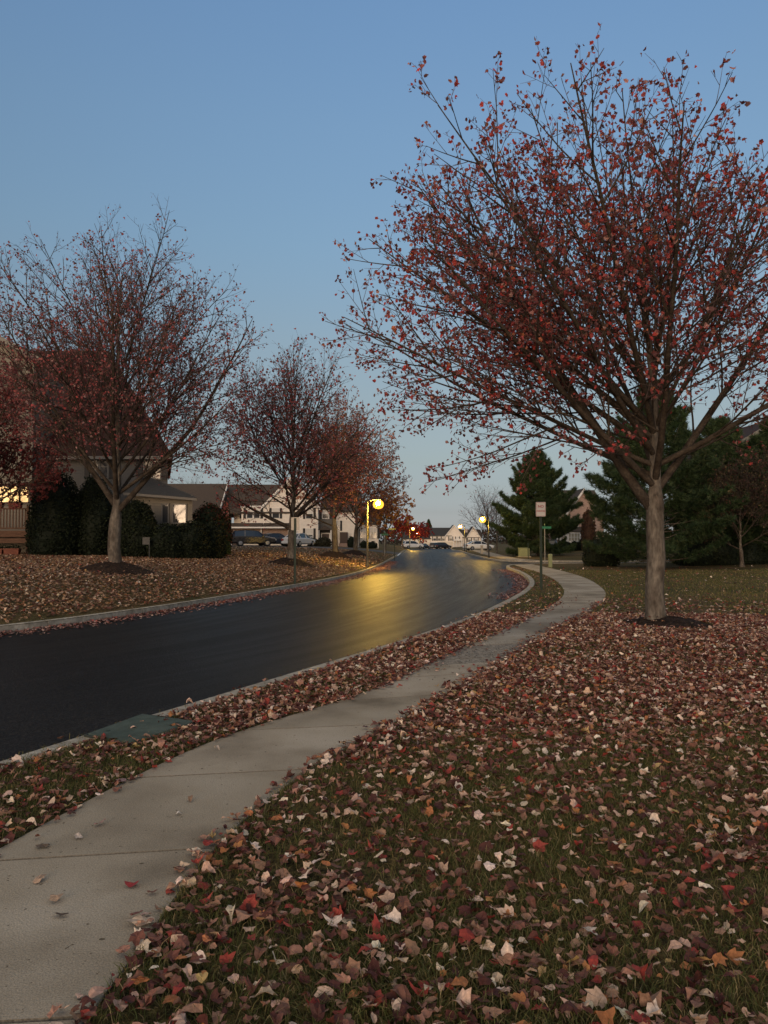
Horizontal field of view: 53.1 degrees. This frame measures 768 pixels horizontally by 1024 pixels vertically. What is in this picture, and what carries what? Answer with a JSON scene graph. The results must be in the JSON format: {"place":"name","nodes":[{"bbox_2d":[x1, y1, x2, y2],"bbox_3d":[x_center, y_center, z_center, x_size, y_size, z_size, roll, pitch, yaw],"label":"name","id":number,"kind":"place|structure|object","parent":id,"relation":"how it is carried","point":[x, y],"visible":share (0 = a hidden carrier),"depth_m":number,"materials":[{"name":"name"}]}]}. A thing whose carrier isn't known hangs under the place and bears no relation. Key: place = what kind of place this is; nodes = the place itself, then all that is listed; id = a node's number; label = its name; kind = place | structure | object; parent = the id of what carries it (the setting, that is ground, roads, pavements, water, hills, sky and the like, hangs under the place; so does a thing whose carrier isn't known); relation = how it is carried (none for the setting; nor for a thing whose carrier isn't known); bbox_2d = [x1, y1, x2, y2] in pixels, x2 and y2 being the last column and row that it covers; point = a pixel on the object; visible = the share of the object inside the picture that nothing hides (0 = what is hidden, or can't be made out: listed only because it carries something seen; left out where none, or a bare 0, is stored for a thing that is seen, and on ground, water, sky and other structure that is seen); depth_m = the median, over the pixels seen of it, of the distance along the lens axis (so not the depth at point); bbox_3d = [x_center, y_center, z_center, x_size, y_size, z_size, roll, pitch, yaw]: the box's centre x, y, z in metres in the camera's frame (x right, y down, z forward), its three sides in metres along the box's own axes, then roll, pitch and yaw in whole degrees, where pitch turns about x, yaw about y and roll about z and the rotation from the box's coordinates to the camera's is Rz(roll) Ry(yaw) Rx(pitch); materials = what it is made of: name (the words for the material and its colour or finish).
{"place":"outdoors","nodes":[
{"label":"outdoors","id":0,"kind":"place"},
{"bbox_2d":[0,564,605,1023],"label":"sidewalk","id":1,"kind":"structure","parent":0,"point":[150,828],"depth_m":4.14,"materials":[{"name":"concrete"}]},
{"bbox_2d":[33,874,45,883],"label":"fallen leaf","id":2,"kind":"object","parent":1,"relation":"on","point":[37,879],"visible":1,"depth_m":3.58,"materials":[{"name":"beige plant"}]},
{"bbox_2d":[36,843,49,846],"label":"fallen leaf","id":3,"kind":"object","parent":1,"relation":"on","point":[42,845],"visible":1,"depth_m":3.97,"materials":[{"name":"brown plant"}]},
{"bbox_2d":[49,893,63,900],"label":"fallen leaf","id":4,"kind":"object","parent":1,"relation":"on","point":[53,897],"visible":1,"depth_m":3.38,"materials":[{"name":"beige plant"}]},
{"bbox_2d":[74,832,82,837],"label":"fallen leaf","id":5,"kind":"object","parent":1,"relation":"on","point":[78,835],"visible":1,"depth_m":4.11,"materials":[{"name":"white plant"}]},
{"bbox_2d":[127,915,154,926],"bbox_3d":[-1.010,1.690,3.184,0.121,0.021,0.077,1,-2,-25],"label":"fallen leaf","id":6,"kind":"object","parent":1,"relation":"on","point":[136,918],"visible":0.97,"depth_m":3.19,"materials":[{"name":"beige plant"}]},
{"bbox_2d":[0,548,646,760],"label":"road","id":7,"kind":"structure","parent":0,"point":[75,682],"depth_m":12.82,"materials":[{"name":"black asphalt"}]},
{"bbox_2d":[401,541,423,548],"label":"parked car","id":8,"kind":"object","parent":7,"relation":"on","point":[412,544],"visible":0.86,"depth_m":169.03,"materials":[{"name":"white paint"}]},
{"bbox_2d":[420,543,429,548],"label":"parked car","id":9,"kind":"object","parent":7,"relation":"on","point":[426,546],"visible":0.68,"depth_m":202.24,"materials":[{"name":"black paint"}]},
{"bbox_2d":[433,542,451,548],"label":"parked car","id":10,"kind":"object","parent":7,"relation":"on","point":[440,545],"visible":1,"depth_m":198.87,"materials":[{"name":"black paint"}]},
{"bbox_2d":[463,541,493,549],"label":"parked car","id":11,"kind":"object","parent":7,"relation":"on","point":[472,545],"visible":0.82,"depth_m":117.10,"materials":[{"name":"white paint"}]},
{"bbox_2d":[0,541,767,1023],"bbox_3d":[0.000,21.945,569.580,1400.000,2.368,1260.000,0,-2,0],"label":"lawn","id":12,"kind":"structure","parent":0,"point":[574,567],"depth_m":3.99,"materials":[{"name":"plant"}]},
{"bbox_2d":[3,544,21,554],"bbox_3d":[-17.078,1.702,35.362,0.759,0.551,0.300,0,-2,0],"label":"planter box","id":13,"kind":"object","parent":12,"relation":"on","point":[11,550],"visible":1,"depth_m":35.24,"materials":[{"name":"ceramic"}]},
{"bbox_2d":[0,505,29,553],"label":"wooden deck","id":14,"kind":"structure","parent":12,"relation":"on","point":[12,534],"depth_m":35.99,"materials":[{"name":"brown wood"}]},
{"bbox_2d":[7,499,23,507],"bbox_3d":[-17.286,-0.434,36.078,0.647,0.493,0.300,0,-2,0],"label":"planter box","id":15,"kind":"object","parent":14,"relation":"on","point":[16,501],"visible":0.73,"depth_m":35.97,"materials":[{"name":"ceramic"}]},
{"bbox_2d":[0,354,79,515],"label":"maple tree","id":16,"kind":"object","parent":12,"relation":"on","point":[23,463],"visible":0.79,"depth_m":32.12,"materials":[{"name":"red plant"}]},
{"bbox_2d":[22,471,83,554],"bbox_3d":[-15.083,0.022,35.468,2.839,4.101,2.906,0,-2,0],"label":"evergreen shrub","id":17,"kind":"object","parent":12,"relation":"on","point":[52,525],"visible":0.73,"depth_m":34.66,"materials":[{"name":"green plant"}]},
{"bbox_2d":[75,472,112,555],"bbox_3d":[-13.513,0.093,36.043,2.056,4.041,2.091,0,-2,0],"label":"evergreen shrub","id":18,"kind":"object","parent":12,"relation":"on","point":[96,507],"visible":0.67,"depth_m":35.35,"materials":[{"name":"green plant"}]},
{"bbox_2d":[0,336,196,552],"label":"tall house","id":19,"kind":"structure","parent":12,"relation":"on","point":[169,504],"depth_m":39.27,"materials":[{"name":"grey"}]},
{"bbox_2d":[0,484,10,503],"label":"window","id":20,"kind":"structure","parent":19,"relation":"in","point":[6,499],"depth_m":38.49,"materials":[{"name":"yellow glass"}]},
{"bbox_2d":[9,484,20,502],"bbox_3d":[-18.476,-0.886,38.531,0.628,1.010,0.090,0,-2,0],"label":"window","id":21,"kind":"structure","parent":19,"relation":"in","point":[16,497],"depth_m":38.49,"materials":[{"name":"yellow glass"}]},
{"bbox_2d":[19,486,30,503],"bbox_3d":[-17.992,-0.886,38.531,0.595,1.010,0.090,0,-2,0],"label":"window","id":22,"kind":"structure","parent":19,"relation":"in","point":[25,500],"depth_m":38.49,"materials":[{"name":"yellow glass"}]},
{"bbox_2d":[90,460,108,478],"bbox_3d":[-14.806,-2.364,40.084,0.950,1.250,0.110,0,-2,0],"label":"window","id":23,"kind":"structure","parent":19,"relation":"in","point":[102,465],"depth_m":40.08,"materials":[{"name":"grey glass"}]},
{"bbox_2d":[143,460,161,479],"bbox_3d":[-12.060,-2.295,40.082,0.950,1.250,0.110,0,-2,0],"label":"window","id":24,"kind":"structure","parent":19,"relation":"in","point":[150,463],"depth_m":40.07,"materials":[{"name":"grey glass"}]},
{"bbox_2d":[161,503,169,523],"bbox_3d":[-10.745,0.081,37.796,0.393,1.017,0.110,0,-2,0],"label":"window","id":25,"kind":"structure","parent":19,"relation":"in","point":[164,506],"depth_m":37.79,"materials":[{"name":"grey glass"}]},
{"bbox_2d":[172,503,186,523],"bbox_3d":[-10.045,0.081,37.796,0.744,1.017,0.110,0,-2,0],"label":"window","id":26,"kind":"structure","parent":19,"relation":"in","point":[179,510],"depth_m":37.80,"materials":[{"name":"grey"}]},
{"bbox_2d":[78,561,155,575],"bbox_3d":[-8.687,1.823,24.932,2.639,0.506,2.210,0,-2,0],"label":"mulch bed","id":27,"kind":"object","parent":12,"relation":"on","point":[120,568],"visible":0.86,"depth_m":24.40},
{"bbox_2d":[0,193,273,562],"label":"maple tree","id":28,"kind":"object","parent":12,"relation":"on","point":[104,376],"visible":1,"depth_m":24.36,"materials":[{"name":"red plant"}]},
{"bbox_2d":[120,499,158,556],"bbox_3d":[-11.505,0.721,35.798,2.067,2.865,2.108,0,-2,0],"label":"evergreen shrub","id":29,"kind":"object","parent":12,"relation":"on","point":[139,522],"visible":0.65,"depth_m":35.12,"materials":[{"name":"green plant"}]},
{"bbox_2d":[84,714,199,747],"bbox_3d":[-2.076,1.864,6.452,0.663,0.132,0.855,-1,-2,25],"label":"utility cover","id":30,"kind":"object","parent":12,"relation":"on","point":[148,724],"visible":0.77,"depth_m":6.40,"materials":[{"name":"green"}]},
{"bbox_2d":[142,537,149,558],"bbox_3d":[-10.628,1.650,34.378,0.320,1.050,0.050,0,-2,0],"label":"yard sign","id":31,"kind":"object","parent":12,"relation":"on","point":[145,540],"visible":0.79,"depth_m":34.37,"materials":[{"name":"grey"}]},
{"bbox_2d":[146,520,226,558],"bbox_3d":[-9.091,1.271,36.060,4.246,1.907,2.392,2,-3,-41],"label":"hedge","id":32,"kind":"object","parent":12,"relation":"on","point":[192,539],"visible":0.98,"depth_m":35.21,"materials":[{"name":"green plant"}]},
{"bbox_2d":[0,555,396,632],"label":"kerb","id":33,"kind":"structure","parent":12,"relation":"on","point":[40,623],"depth_m":18.24,"materials":[{"name":"concrete"}]},
{"bbox_2d":[168,484,233,522],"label":"brown roofed house","id":34,"kind":"structure","parent":12,"relation":"on","point":[201,493],"depth_m":96.62,"materials":[{"name":"beige"}]},
{"bbox_2d":[192,501,233,546],"bbox_3d":[-9.944,0.921,43.987,2.660,3.104,2.733,0,-2,0],"label":"round bush","id":35,"kind":"object","parent":12,"relation":"on","point":[208,513],"visible":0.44,"depth_m":43.55,"materials":[{"name":"green plant"}]},
{"bbox_2d":[222,503,231,548],"bbox_3d":[-9.462,0.992,45.981,0.798,3.075,0.813,-2,-3,40],"label":"conifer bush","id":36,"kind":"object","parent":12,"relation":"on","point":[229,520],"visible":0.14,"depth_m":45.95,"materials":[{"name":"green plant"}]},
{"bbox_2d":[225,539,231,554],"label":"round bush","id":37,"kind":"object","parent":12,"relation":"on","point":[228,549],"visible":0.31,"depth_m":42.80,"materials":[{"name":"green plant"}]},
{"bbox_2d":[221,477,319,545],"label":"white townhouse","id":38,"kind":"structure","parent":12,"relation":"on","point":[275,512],"depth_m":95.05,"materials":[{"name":"beige"}]},
{"bbox_2d":[246,508,252,518],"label":"window","id":39,"kind":"structure","parent":38,"relation":"in","point":[248,516],"depth_m":95.03,"materials":[{"name":"grey glass"}]},
{"bbox_2d":[253,508,259,518],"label":"window","id":40,"kind":"structure","parent":38,"relation":"in","point":[254,515],"depth_m":95.03,"materials":[{"name":"grey glass"}]},
{"bbox_2d":[272,508,279,518],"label":"window","id":41,"kind":"structure","parent":38,"relation":"in","point":[277,516],"depth_m":95.03,"materials":[{"name":"grey glass"}]},
{"bbox_2d":[305,528,312,537],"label":"window","id":42,"kind":"structure","parent":38,"relation":"in","point":[309,531],"depth_m":94.93,"materials":[{"name":"white glass"}]},
{"bbox_2d":[305,508,312,518],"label":"window","id":43,"kind":"structure","parent":38,"relation":"in","point":[309,512],"depth_m":95.03,"materials":[{"name":"grey glass"}]},
{"bbox_2d":[0,563,563,768],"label":"kerb","id":44,"kind":"structure","parent":12,"relation":"on","point":[530,579],"depth_m":8.89,"materials":[{"name":"concrete"}]},
{"bbox_2d":[265,557,315,567],"bbox_3d":[-4.340,2.409,36.462,2.466,0.551,2.246,0,-2,0],"label":"mulch bed","id":45,"kind":"object","parent":12,"relation":"on","point":[287,561],"visible":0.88,"depth_m":35.89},
{"bbox_2d":[291,517,298,583],"bbox_3d":[-3.174,1.526,27.442,0.307,2.676,0.047,0,-2,12],"label":"no parking sign","id":46,"kind":"object","parent":12,"relation":"on","point":[294,523],"visible":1,"depth_m":27.47,"materials":[{"name":"grey metal"}]},
{"bbox_2d":[210,328,393,558],"bbox_3d":[-4.228,-2.942,36.503,8.969,11.232,8.320,1,-2,-33],"label":"maple tree","id":47,"kind":"object","parent":12,"relation":"on","point":[280,425],"visible":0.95,"depth_m":35.89,"materials":[{"name":"red plant"}]},
{"bbox_2d":[232,545,398,553],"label":"driveway","id":48,"kind":"structure","parent":12,"relation":"on","point":[390,552],"depth_m":83.94,"materials":[{"name":"concrete"}]},
{"bbox_2d":[232,530,275,545],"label":"parked car","id":49,"kind":"object","parent":48,"relation":"on","point":[241,537],"visible":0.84,"depth_m":80.57,"materials":[{"name":"black paint"}]},
{"bbox_2d":[258,533,284,545],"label":"parked car","id":50,"kind":"object","parent":48,"relation":"on","point":[278,537],"visible":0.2,"depth_m":85.76,"materials":[{"name":"grey paint"}]},
{"bbox_2d":[281,533,315,546],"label":"parked car","id":51,"kind":"object","parent":48,"relation":"on","point":[303,539],"visible":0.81,"depth_m":81.96,"materials":[{"name":"silver metal"}]},
{"bbox_2d":[307,537,331,546],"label":"hedge","id":52,"kind":"object","parent":12,"relation":"on","point":[323,542],"visible":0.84,"depth_m":89.24,"materials":[{"name":"green plant"}]},
{"bbox_2d":[318,490,333,548],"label":"grey townhouse","id":53,"kind":"structure","parent":12,"relation":"on","point":[324,530],"depth_m":96.49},
{"bbox_2d":[321,533,329,548],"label":"door","id":54,"kind":"structure","parent":53,"relation":"in","point":[327,535],"depth_m":96.41,"materials":[{"name":"grey"}]},
{"bbox_2d":[322,510,328,518],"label":"window","id":55,"kind":"structure","parent":53,"relation":"in","point":[325,515],"depth_m":96.52,"materials":[{"name":"grey glass"}]},
{"bbox_2d":[316,551,353,559],"bbox_3d":[-3.251,2.877,50.877,2.593,0.611,2.744,0,-2,0],"label":"mulch bed","id":56,"kind":"object","parent":12,"relation":"on","point":[332,554],"visible":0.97,"depth_m":50.27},
{"bbox_2d":[273,384,402,551],"bbox_3d":[-3.377,-2.459,51.414,8.405,11.290,8.214,1,-2,-23],"label":"maple tree","id":57,"kind":"object","parent":12,"relation":"on","point":[334,523],"visible":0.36,"depth_m":50.76,"materials":[{"name":"red plant"}]},
{"bbox_2d":[336,492,361,546],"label":"plain white townhouse","id":58,"kind":"structure","parent":12,"relation":"on","point":[345,528],"depth_m":97.99,"materials":[{"name":"beige paint"}]},
{"bbox_2d":[336,521,339,530],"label":"window","id":59,"kind":"structure","parent":58,"relation":"in","point":[338,522],"depth_m":97.97,"materials":[{"name":"white glass"}]},
{"bbox_2d":[347,536,353,547],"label":"round bush","id":60,"kind":"object","parent":12,"relation":"on","point":[350,540],"visible":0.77,"depth_m":92.58,"materials":[{"name":"green plant"}]},
{"bbox_2d":[343,550,368,556],"bbox_3d":[-2.289,3.279,60.925,2.285,0.611,2.683,0,-2,0],"label":"mulch bed","id":61,"kind":"object","parent":12,"relation":"on","point":[356,552],"visible":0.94,"depth_m":60.22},
{"bbox_2d":[304,425,411,549],"bbox_3d":[-2.443,-1.867,60.828,8.237,10.839,8.050,-2,-3,37],"label":"maple tree","id":62,"kind":"object","parent":12,"relation":"on","point":[356,530],"visible":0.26,"depth_m":60.70,"materials":[{"name":"red plant"}]},
{"bbox_2d":[360,540,377,547],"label":"round bush","id":63,"kind":"object","parent":12,"relation":"on","point":[372,544],"visible":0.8,"depth_m":95.52,"materials":[{"name":"green plant"}]},
{"bbox_2d":[359,514,379,547],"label":"white house","id":64,"kind":"structure","parent":12,"relation":"on","point":[373,533],"depth_m":100.94,"materials":[{"name":"beige"}]},
{"bbox_2d":[360,528,365,538],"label":"window","id":65,"kind":"structure","parent":64,"relation":"in","point":[362,531],"depth_m":100.93,"materials":[{"name":"white glass"}]},
{"bbox_2d":[370,528,376,538],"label":"window","id":66,"kind":"structure","parent":64,"relation":"in","point":[373,531],"depth_m":100.93,"materials":[{"name":"white glass"}]},
{"bbox_2d":[365,497,383,567],"bbox_3d":[-0.532,1.143,43.487,1.040,4.030,0.620,0,-2,0],"label":"street lamp","id":67,"kind":"object","parent":12,"relation":"on","point":[378,503],"visible":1,"depth_m":43.42,"materials":[{"name":"yellow metal"}]},
{"bbox_2d":[0,546,767,1023],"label":"fallen leaves","id":68,"kind":"object","parent":12,"relation":"on","point":[476,630],"depth_m":5.18,"materials":[{"name":"brown plant"}]},
{"bbox_2d":[353,483,416,551],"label":"maple tree","id":69,"kind":"object","parent":12,"relation":"on","point":[381,517],"visible":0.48,"depth_m":83.83,"materials":[{"name":"red plant"}]},
{"bbox_2d":[389,528,395,560],"bbox_3d":[0.660,2.651,61.945,0.560,2.700,0.052,0,-2,0],"label":"yellow sign","id":70,"kind":"object","parent":12,"relation":"on","point":[394,529],"visible":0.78,"depth_m":61.94,"materials":[{"name":"grey"}]},
{"bbox_2d":[380,514,422,548],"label":"maple tree","id":71,"kind":"object","parent":12,"relation":"on","point":[401,529],"visible":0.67,"depth_m":149.21,"materials":[{"name":"red plant"}]},
{"bbox_2d":[403,531,430,545],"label":"townhouse","id":72,"kind":"structure","parent":12,"relation":"on","point":[427,539],"depth_m":249.83,"materials":[{"name":"beige"}]},
{"bbox_2d":[405,521,434,548],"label":"maple tree","id":73,"kind":"object","parent":12,"relation":"on","point":[425,534],"visible":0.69,"depth_m":189.47,"materials":[{"name":"red plant"}]},
{"bbox_2d":[425,519,431,528],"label":"pine tree","id":74,"kind":"object","parent":12,"relation":"on","point":[428,522],"visible":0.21,"depth_m":329.44,"materials":[{"name":"green plant"}]},
{"bbox_2d":[428,525,463,547],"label":"townhouse","id":75,"kind":"structure","parent":12,"relation":"on","point":[452,535],"depth_m":249.63,"materials":[{"name":"beige paint"}]},
{"bbox_2d":[458,524,465,550],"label":"street lamp","id":76,"kind":"object","parent":12,"relation":"on","point":[460,526],"visible":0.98,"depth_m":105.87,"materials":[{"name":"black"}]},
{"bbox_2d":[460,526,482,543],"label":"townhouse","id":77,"kind":"structure","parent":12,"relation":"on","point":[472,536],"depth_m":249.60,"materials":[{"name":"beige"}]},
{"bbox_2d":[479,515,489,557],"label":"street lamp","id":78,"kind":"object","parent":12,"relation":"on","point":[482,519],"visible":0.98,"depth_m":67.88,"materials":[{"name":"yellow"}]},
{"bbox_2d":[458,484,514,551],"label":"bare tree","id":79,"kind":"object","parent":12,"relation":"on","point":[483,511],"visible":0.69,"depth_m":94.90,"materials":[{"name":"brown plant"}]},
{"bbox_2d":[474,496,518,552],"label":"bare tree","id":80,"kind":"object","parent":12,"relation":"on","point":[500,522],"visible":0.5,"depth_m":87.86,"materials":[{"name":"brown plant"}]},
{"bbox_2d":[379,528,617,544],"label":"woods","id":81,"kind":"object","parent":12,"relation":"on","point":[501,540],"visible":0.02,"depth_m":316.45,"materials":[{"name":"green plant"}]},
{"bbox_2d":[517,548,530,556],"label":"transformer box","id":82,"kind":"object","parent":12,"relation":"on","point":[522,552],"visible":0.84,"depth_m":69.55,"materials":[{"name":"metal"}]},
{"bbox_2d":[484,448,584,555],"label":"pine tree","id":83,"kind":"object","parent":12,"relation":"on","point":[556,518],"visible":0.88,"depth_m":72.65,"materials":[{"name":"green plant"}]},
{"bbox_2d":[310,23,767,619],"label":"maple tree","id":84,"kind":"object","parent":12,"relation":"on","point":[648,285],"visible":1,"depth_m":13.78,"materials":[{"name":"red plant"}]},
{"bbox_2d":[536,502,545,589],"bbox_3d":[4.977,1.218,24.393,0.307,3.074,0.048,0,-2,4],"label":"no parking sign","id":85,"kind":"object","parent":12,"relation":"on","point":[540,509],"visible":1,"depth_m":24.41,"materials":[{"name":"grey metal"}]},
{"bbox_2d":[542,524,550,562],"bbox_3d":[10.847,2.209,51.496,0.522,2.848,0.583,-2,-3,39],"label":"street name sign","id":86,"kind":"object","parent":12,"relation":"on","point":[544,527],"visible":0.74,"depth_m":51.56,"materials":[{"name":"green"}]},
{"bbox_2d":[548,554,551,566],"bbox_3d":[9.602,2.849,44.427,0.240,0.860,0.220,0,-2,0],"label":"utility pedestal","id":87,"kind":"object","parent":12,"relation":"on","point":[549,560],"visible":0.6,"depth_m":44.34,"materials":[{"name":"metal"}]},
{"bbox_2d":[542,540,559,552],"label":"parked car","id":88,"kind":"object","parent":12,"relation":"on","point":[553,541],"visible":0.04,"depth_m":82.72,"materials":[{"name":"black paint"}]},
{"bbox_2d":[451,549,674,561],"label":"kerb","id":89,"kind":"structure","parent":12,"relation":"on","point":[527,560],"depth_m":58.73,"materials":[{"name":"concrete"}]},
{"bbox_2d":[539,488,602,542],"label":"brick house","id":90,"kind":"structure","parent":12,"relation":"on","point":[575,535],"depth_m":90.15,"materials":[{"name":"brown"}]},
{"bbox_2d":[568,533,579,540],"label":"window","id":91,"kind":"structure","parent":90,"relation":"in","point":[573,536],"depth_m":89.23,"materials":[{"name":"beige glass"}]},
{"bbox_2d":[571,540,578,550],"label":"round bush","id":92,"kind":"object","parent":12,"relation":"on","point":[576,548],"visible":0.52,"depth_m":85.62,"materials":[{"name":"green plant"}]},
{"bbox_2d":[580,507,596,550],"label":"ornamental tree","id":93,"kind":"object","parent":12,"relation":"on","point":[588,528],"visible":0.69,"depth_m":83.55,"materials":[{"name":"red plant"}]},
{"bbox_2d":[580,536,620,566],"bbox_3d":[12.999,2.339,45.919,2.570,1.872,2.507,0,-2,0],"label":"round bush","id":94,"kind":"object","parent":12,"relation":"on","point":[593,558],"visible":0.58,"depth_m":45.19,"materials":[{"name":"green plant"}]},
{"bbox_2d":[582,377,751,563],"bbox_3d":[15.156,-2.219,43.502,8.742,10.902,9.553,0,-2,0],"label":"pine tree","id":95,"kind":"object","parent":12,"relation":"on","point":[624,505],"visible":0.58,"depth_m":41.50,"materials":[{"name":"green plant"}]},
{"bbox_2d":[623,615,716,629],"bbox_3d":[5.380,2.060,14.532,1.648,0.243,1.984,1,-2,-32],"label":"mulch bed","id":96,"kind":"object","parent":12,"relation":"on","point":[668,621],"visible":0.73,"depth_m":14.15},
{"bbox_2d":[78,556,716,626],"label":"fallen leaves","id":97,"kind":"object","parent":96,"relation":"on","point":[619,621],"visible":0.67,"depth_m":14.49,"materials":[{"name":"plant"}]},
{"bbox_2d":[664,415,767,563],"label":"pine tree","id":98,"kind":"object","parent":12,"relation":"on","point":[713,425],"visible":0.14,"depth_m":47.51,"materials":[{"name":"green plant"}]},
{"bbox_2d":[673,423,760,529],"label":"grey house","id":99,"kind":"structure","parent":12,"relation":"on","point":[746,431],"depth_m":55.51,"materials":[{"name":"grey"}]},
{"bbox_2d":[674,442,767,566],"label":"brown tree","id":100,"kind":"object","parent":12,"relation":"on","point":[745,476],"visible":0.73,"depth_m":42.78,"materials":[{"name":"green plant"}]},
{"bbox_2d":[674,536,767,565],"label":"hedge","id":101,"kind":"object","parent":12,"relation":"on","point":[755,553],"visible":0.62,"depth_m":45.06,"materials":[{"name":"green plant"}]},
{"bbox_2d":[713,416,767,549],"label":"pine tree","id":102,"kind":"object","parent":12,"relation":"on","point":[754,439],"visible":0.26,"depth_m":45.90,"materials":[{"name":"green plant"}]},
{"bbox_2d":[0,0,767,559],"label":"sky","id":103,"kind":"structure","parent":0,"point":[265,127],"materials":[{"name":"blue"}]},
{"bbox_2d":[463,549,529,559],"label":"sidewalk","id":104,"kind":"structure","parent":0,"point":[498,556],"depth_m":71.48,"materials":[{"name":"concrete"}]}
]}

